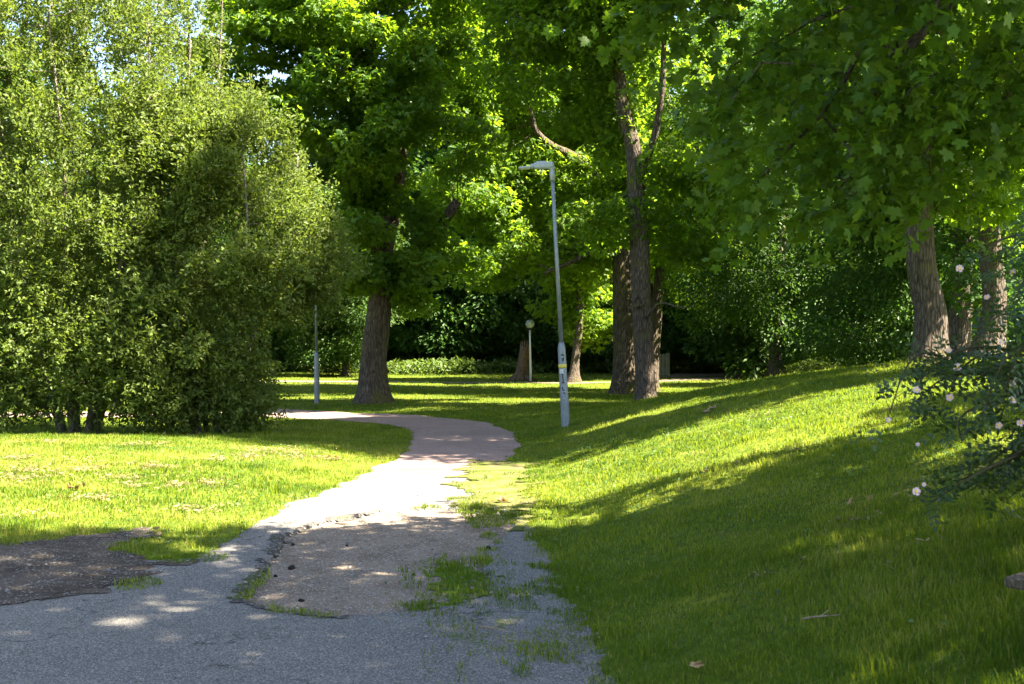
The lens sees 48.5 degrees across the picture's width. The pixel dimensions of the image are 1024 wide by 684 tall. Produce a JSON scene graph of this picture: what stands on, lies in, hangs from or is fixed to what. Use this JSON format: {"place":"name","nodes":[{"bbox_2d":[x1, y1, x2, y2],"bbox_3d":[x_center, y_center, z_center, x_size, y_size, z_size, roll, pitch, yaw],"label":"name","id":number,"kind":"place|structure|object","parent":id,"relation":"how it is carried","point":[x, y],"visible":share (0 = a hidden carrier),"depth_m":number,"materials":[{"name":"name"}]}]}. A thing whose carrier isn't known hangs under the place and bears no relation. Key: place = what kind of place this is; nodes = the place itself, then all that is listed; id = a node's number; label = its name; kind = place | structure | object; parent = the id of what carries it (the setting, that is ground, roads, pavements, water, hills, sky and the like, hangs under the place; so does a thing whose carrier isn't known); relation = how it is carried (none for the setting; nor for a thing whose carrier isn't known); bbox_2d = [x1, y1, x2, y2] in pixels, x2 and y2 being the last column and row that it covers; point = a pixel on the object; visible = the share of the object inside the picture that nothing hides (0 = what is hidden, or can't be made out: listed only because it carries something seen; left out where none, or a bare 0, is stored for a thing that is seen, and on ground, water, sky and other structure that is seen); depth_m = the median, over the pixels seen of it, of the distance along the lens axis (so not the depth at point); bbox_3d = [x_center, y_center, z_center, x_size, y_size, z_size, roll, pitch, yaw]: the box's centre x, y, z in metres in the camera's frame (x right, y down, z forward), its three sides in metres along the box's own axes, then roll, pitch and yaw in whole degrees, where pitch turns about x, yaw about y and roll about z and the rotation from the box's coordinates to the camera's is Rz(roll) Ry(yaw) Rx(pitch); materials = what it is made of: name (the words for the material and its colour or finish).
{"place":"outdoors","nodes":[
{"label":"outdoors","id":0,"kind":"place"},
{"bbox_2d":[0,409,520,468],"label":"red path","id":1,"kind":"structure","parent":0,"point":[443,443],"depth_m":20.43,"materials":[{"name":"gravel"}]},
{"bbox_2d":[0,469,616,683],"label":"asphalt path","id":2,"kind":"structure","parent":0,"point":[194,630],"depth_m":6.59,"materials":[{"name":"grey asphalt"}]},
{"bbox_2d":[0,485,600,682],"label":"gravel","id":3,"kind":"structure","parent":2,"relation":"on","point":[314,622],"depth_m":8.41,"materials":[{"name":"grey gravel"}]},
{"bbox_2d":[227,510,381,618],"bbox_3d":[-1.603,1.702,9.136,0.926,0.052,4.605,0,0,-4],"label":"crumbled rim","id":4,"kind":"object","parent":2,"relation":"on","point":[277,546],"visible":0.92,"depth_m":9.30,"materials":[{"name":"asphalt"}]},
{"bbox_2d":[114,495,621,683],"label":"path weeds","id":5,"kind":"object","parent":2,"relation":"on","point":[484,558],"visible":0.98,"depth_m":7.71,"materials":[{"name":"green plant"}]},
{"bbox_2d":[244,509,524,616],"bbox_3d":[-0.991,1.724,9.381,2.308,0.025,5.089,0,0,0],"label":"dirt patch","id":6,"kind":"object","parent":2,"relation":"on","point":[354,596],"visible":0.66,"depth_m":8.94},
{"bbox_2d":[288,565,294,569],"bbox_3d":[-1.673,1.717,8.633,0.059,0.048,0.058,0,0,0],"label":"dirt clod","id":7,"kind":"object","parent":6,"relation":"on","point":[291,567],"visible":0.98,"depth_m":8.62,"materials":[{"name":"soil"}]},
{"bbox_2d":[410,562,501,610],"bbox_3d":[-0.367,1.694,8.033,0.620,0.036,1.884,0,0,0],"label":"grass patch","id":8,"kind":"object","parent":2,"relation":"on","point":[452,589],"visible":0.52,"depth_m":8.03,"materials":[{"name":"green plant"}]},
{"bbox_2d":[478,623,505,630],"bbox_3d":[-0.094,1.624,6.509,0.187,0.028,0.077,0,0,32],"label":"twig","id":9,"kind":"object","parent":2,"relation":"on","point":[479,626],"visible":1,"depth_m":6.50,"materials":[{"name":"wood"}]},
{"bbox_2d":[2,0,780,169],"label":"sky","id":10,"kind":"structure","parent":0,"point":[282,76],"materials":[{"name":"white"}]},
{"bbox_2d":[41,376,754,383],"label":"trodden path","id":11,"kind":"structure","parent":0,"point":[707,378],"depth_m":51.84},
{"bbox_2d":[0,353,1023,683],"bbox_3d":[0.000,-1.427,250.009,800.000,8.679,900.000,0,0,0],"label":"lawn ground","id":12,"kind":"structure","parent":0,"point":[634,528],"depth_m":9.91,"materials":[{"name":"green plant"}]},
{"bbox_2d":[65,481,84,488],"bbox_3d":[-4.865,1.590,12.631,0.251,0.096,0.088,0,0,0],"label":"dead leaf","id":13,"kind":"object","parent":12,"relation":"on","point":[77,486],"visible":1,"depth_m":12.64,"materials":[{"name":"yellow plant"}]},
{"bbox_2d":[0,41,154,381],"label":"forest tree","id":14,"kind":"object","parent":12,"relation":"on","point":[26,79],"visible":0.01,"depth_m":46.26,"materials":[{"name":"green plant"}]},
{"bbox_2d":[0,527,199,604],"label":"soil patch","id":15,"kind":"object","parent":12,"relation":"on","point":[83,566],"visible":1,"depth_m":8.54,"materials":[{"name":"brown soil"}]},
{"bbox_2d":[151,526,161,534],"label":"dead leaf","id":16,"kind":"object","parent":15,"relation":"on","point":[158,532],"visible":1,"depth_m":9.93,"materials":[{"name":"brown plant"}]},
{"bbox_2d":[0,0,254,434],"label":"willow bush","id":17,"kind":"object","parent":12,"relation":"on","point":[54,315],"visible":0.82,"depth_m":20.61,"materials":[{"name":"green plant"}]},
{"bbox_2d":[68,97,258,336],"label":"forest tree","id":18,"kind":"object","parent":12,"relation":"on","point":[224,224],"visible":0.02,"depth_m":43.95,"materials":[{"name":"green plant"}]},
{"bbox_2d":[87,0,244,427],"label":"thin willow","id":19,"kind":"object","parent":12,"relation":"on","point":[201,9],"visible":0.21,"depth_m":24.45,"materials":[{"name":"green plant"}]},
{"bbox_2d":[68,54,375,434],"bbox_3d":[-5.547,-1.680,22.093,5.664,7.671,5.025,0,0,0],"label":"willow bush","id":20,"kind":"object","parent":12,"relation":"on","point":[267,259],"visible":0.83,"depth_m":21.20,"materials":[{"name":"green plant"}]},
{"bbox_2d":[179,209,276,364],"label":"forest tree","id":21,"kind":"object","parent":12,"relation":"on","point":[272,352],"visible":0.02,"depth_m":60.00,"materials":[{"name":"green plant"}]},
{"bbox_2d":[224,159,321,362],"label":"forest tree","id":22,"kind":"object","parent":12,"relation":"on","point":[273,347],"visible":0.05,"depth_m":66.08,"materials":[{"name":"green plant"}]},
{"bbox_2d":[263,185,357,370],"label":"forest tree","id":23,"kind":"object","parent":12,"relation":"on","point":[322,332],"visible":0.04,"depth_m":64.59,"materials":[{"name":"green plant"}]},
{"bbox_2d":[314,297,319,402],"bbox_3d":[-6.335,-0.546,35.203,0.728,5.312,0.190,-1,0,0],"label":"street lamp","id":24,"kind":"object","parent":12,"relation":"on","point":[316,380],"visible":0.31,"depth_m":35.14,"materials":[{"name":"metal"}]},
{"bbox_2d":[274,183,410,375],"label":"forest tree","id":25,"kind":"object","parent":12,"relation":"on","point":[348,342],"visible":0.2,"depth_m":57.17,"materials":[{"name":"green plant"}]},
{"bbox_2d":[179,0,509,403],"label":"maple tree","id":26,"kind":"object","parent":12,"relation":"on","point":[363,142],"visible":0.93,"depth_m":33.33,"materials":[{"name":"green plant"}]},
{"bbox_2d":[331,241,407,368],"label":"forest tree","id":27,"kind":"object","parent":12,"relation":"on","point":[390,353],"visible":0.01,"depth_m":67.59,"materials":[{"name":"green plant"}]},
{"bbox_2d":[330,196,448,347],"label":"forest tree","id":28,"kind":"object","parent":12,"relation":"on","point":[407,319],"depth_m":71.92,"materials":[{"name":"green plant"}]},
{"bbox_2d":[39,354,799,374],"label":"undergrowth","id":29,"kind":"object","parent":12,"relation":"on","point":[399,364],"visible":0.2,"depth_m":61.82,"materials":[{"name":"green plant"}]},
{"bbox_2d":[388,140,483,369],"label":"forest tree","id":30,"kind":"object","parent":12,"relation":"on","point":[406,323],"visible":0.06,"depth_m":67.92,"materials":[{"name":"green plant"}]},
{"bbox_2d":[388,64,551,371],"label":"forest tree","id":31,"kind":"object","parent":12,"relation":"on","point":[444,344],"visible":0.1,"depth_m":63.05,"materials":[{"name":"green plant"}]},
{"bbox_2d":[0,410,962,585],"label":"grass clippings","id":32,"kind":"object","parent":12,"relation":"on","point":[173,482],"depth_m":13.59,"materials":[{"name":"plant"}]},
{"bbox_2d":[441,459,544,529],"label":"worn verge","id":33,"kind":"structure","parent":12,"relation":"on","point":[495,469],"depth_m":13.55,"materials":[{"name":"plant"}]},
{"bbox_2d":[491,495,513,502],"bbox_3d":[-0.098,1.652,11.961,0.260,0.102,0.124,0,0,0],"label":"dead leaf","id":34,"kind":"object","parent":33,"relation":"on","point":[500,498],"visible":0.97,"depth_m":11.98,"materials":[{"name":"brown plant"}]},
{"bbox_2d":[235,307,755,369],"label":"understorey","id":35,"kind":"object","parent":12,"relation":"on","point":[422,349],"visible":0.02,"depth_m":68.37,"materials":[{"name":"green plant"}]},
{"bbox_2d":[446,286,555,369],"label":"forest tree","id":36,"kind":"object","parent":12,"relation":"on","point":[493,335],"depth_m":67.66,"materials":[{"name":"green plant"}]},
{"bbox_2d":[436,93,570,371],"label":"forest tree","id":37,"kind":"object","parent":12,"relation":"on","point":[516,341],"visible":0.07,"depth_m":62.67,"materials":[{"name":"green plant"}]},
{"bbox_2d":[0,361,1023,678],"bbox_3d":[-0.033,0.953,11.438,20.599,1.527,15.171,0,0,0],"label":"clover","id":38,"kind":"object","parent":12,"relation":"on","point":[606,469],"visible":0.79,"depth_m":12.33,"materials":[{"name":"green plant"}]},
{"bbox_2d":[508,340,536,380],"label":"tree stump","id":39,"kind":"object","parent":12,"relation":"on","point":[522,371],"visible":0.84,"depth_m":52.75,"materials":[{"name":"brown wood"}]},
{"bbox_2d":[526,320,533,380],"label":"globe lamp","id":40,"kind":"object","parent":12,"relation":"on","point":[529,324],"visible":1,"depth_m":51.96,"materials":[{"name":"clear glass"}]},
{"bbox_2d":[407,1,670,393],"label":"leaning limb tree","id":41,"kind":"object","parent":12,"relation":"on","point":[509,249],"visible":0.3,"depth_m":39.73,"materials":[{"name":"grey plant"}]},
{"bbox_2d":[519,161,569,426],"bbox_3d":[0.626,-0.813,21.844,0.728,5.312,0.190,-3,0,0],"label":"street lamp","id":42,"kind":"object","parent":12,"relation":"on","point":[562,364],"visible":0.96,"depth_m":21.80,"materials":[{"name":"metal"}]},
{"bbox_2d":[498,176,612,371],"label":"forest tree","id":43,"kind":"object","parent":12,"relation":"on","point":[552,352],"visible":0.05,"depth_m":63.14,"materials":[{"name":"green plant"}]},
{"bbox_2d":[482,137,656,382],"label":"slender tree","id":44,"kind":"object","parent":12,"relation":"on","point":[582,293],"visible":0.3,"depth_m":51.06,"materials":[{"name":"green plant"}]},
{"bbox_2d":[464,0,766,400],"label":"tree","id":45,"kind":"object","parent":12,"relation":"on","point":[611,125],"visible":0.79,"depth_m":30.20,"materials":[{"name":"green plant"}]},
{"bbox_2d":[586,208,679,361],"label":"forest tree","id":46,"kind":"object","parent":12,"relation":"on","point":[609,332],"visible":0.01,"depth_m":65.04,"materials":[{"name":"green plant"}]},
{"bbox_2d":[528,114,739,371],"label":"forest tree","id":47,"kind":"object","parent":12,"relation":"on","point":[668,338],"visible":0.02,"depth_m":61.88,"materials":[{"name":"green plant"}]},
{"bbox_2d":[659,353,669,375],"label":"utility box","id":48,"kind":"object","parent":12,"relation":"on","point":[665,359],"visible":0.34,"depth_m":58.48,"materials":[{"name":"grey metal"}]},
{"bbox_2d":[583,17,757,391],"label":"twin tree","id":49,"kind":"object","parent":12,"relation":"on","point":[659,274],"visible":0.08,"depth_m":41.81,"materials":[{"name":"green plant"}]},
{"bbox_2d":[662,288,725,371],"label":"forest tree","id":50,"kind":"object","parent":12,"relation":"on","point":[690,346],"visible":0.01,"depth_m":65.00,"materials":[{"name":"green plant"}]},
{"bbox_2d":[689,661,703,667],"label":"dead leaf","id":51,"kind":"object","parent":12,"relation":"on","point":[697,664],"visible":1,"depth_m":5.40,"materials":[{"name":"brown plant"}]},
{"bbox_2d":[703,404,716,412],"bbox_3d":[3.028,1.010,17.328,0.106,0.107,0.681,0,0,25],"label":"twig","id":52,"kind":"object","parent":12,"relation":"on","point":[707,410],"visible":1,"depth_m":17.21,"materials":[{"name":"wood"}]},
{"bbox_2d":[668,218,755,372],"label":"forest tree","id":53,"kind":"object","parent":12,"relation":"on","point":[715,340],"depth_m":63.69,"materials":[{"name":"green plant"}]},
{"bbox_2d":[654,0,853,379],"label":"forest tree","id":54,"kind":"object","parent":12,"relation":"on","point":[761,352],"visible":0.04,"depth_m":55.36,"materials":[{"name":"green plant"}]},
{"bbox_2d":[640,0,905,376],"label":"drooping linden","id":55,"kind":"object","parent":12,"relation":"on","point":[775,299],"visible":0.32,"depth_m":36.10,"materials":[{"name":"green plant"}]},
{"bbox_2d":[540,0,1023,274],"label":"overhanging maple","id":56,"kind":"object","parent":12,"relation":"on","point":[891,104],"visible":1,"depth_m":7.92,"materials":[{"name":"green plant"}]},
{"bbox_2d":[698,118,885,370],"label":"forest tree","id":57,"kind":"object","parent":12,"relation":"on","point":[744,326],"depth_m":60.92,"materials":[{"name":"green plant"}]},
{"bbox_2d":[779,356,842,374],"bbox_3d":[9.196,1.210,34.516,2.255,1.592,1.890,0,0,0],"label":"round shrub","id":58,"kind":"object","parent":12,"relation":"on","point":[820,365],"visible":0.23,"depth_m":34.39,"materials":[{"name":"green plant"}]},
{"bbox_2d":[802,608,839,619],"bbox_3d":[1.528,1.342,5.591,0.184,0.060,0.073,0,0,33],"label":"twig","id":59,"kind":"object","parent":12,"relation":"on","point":[810,617],"visible":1,"depth_m":5.58,"materials":[{"name":"wood"}]},
{"bbox_2d":[769,177,907,366],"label":"forest tree","id":60,"kind":"object","parent":12,"relation":"on","point":[834,299],"visible":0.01,"depth_m":45.91,"materials":[{"name":"green plant"}]},
{"bbox_2d":[847,494,872,504],"bbox_3d":[2.401,1.091,7.893,0.184,0.079,0.100,0,0,-14],"label":"dead leaf","id":61,"kind":"object","parent":12,"relation":"on","point":[869,498],"visible":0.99,"depth_m":7.87,"materials":[{"name":"brown plant"}]},
{"bbox_2d":[711,0,1023,365],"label":"bank top tree","id":62,"kind":"object","parent":12,"relation":"on","point":[930,311],"visible":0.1,"depth_m":20.83,"materials":[{"name":"brown wood"}]},
{"bbox_2d":[778,83,1021,366],"bbox_3d":[11.142,-3.791,31.840,7.691,10.661,6.763,0,0,0],"label":"drooping linden","id":63,"kind":"object","parent":12,"relation":"on","point":[893,306],"visible":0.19,"depth_m":30.59,"materials":[{"name":"green plant"}]},
{"bbox_2d":[780,126,1023,356],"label":"bank top tree","id":64,"kind":"object","parent":12,"relation":"on","point":[961,318],"visible":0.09,"depth_m":27.45,"materials":[{"name":"green plant"}]},
{"bbox_2d":[845,211,1023,531],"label":"rose bush","id":65,"kind":"object","parent":12,"relation":"on","point":[997,372],"visible":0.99,"depth_m":5.49,"materials":[{"name":"green plant"}]},
{"bbox_2d":[953,146,1023,356],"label":"bank top tree","id":66,"kind":"object","parent":12,"relation":"on","point":[1000,285],"visible":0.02,"depth_m":24.30,"materials":[{"name":"brown wood"}]},
{"bbox_2d":[971,14,1023,152],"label":"edge tree","id":67,"kind":"object","parent":12,"relation":"on","point":[983,106],"visible":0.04,"depth_m":17.87,"materials":[{"name":"green plant"}]},
{"bbox_2d":[972,200,1023,304],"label":"young rowan","id":68,"kind":"object","parent":12,"relation":"on","point":[1021,293],"visible":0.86,"depth_m":5.28,"materials":[{"name":"green plant"}]},
{"bbox_2d":[1004,573,1023,589],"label":"rock","id":69,"kind":"object","parent":12,"relation":"on","point":[1015,581],"visible":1,"depth_m":4.50,"materials":[{"name":"grey stone"}]},
{"bbox_2d":[659,373,754,376],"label":"bare ground","id":70,"kind":"structure","parent":0,"point":[700,375],"depth_m":58.75,"materials":[{"name":"soil"}]}
]}

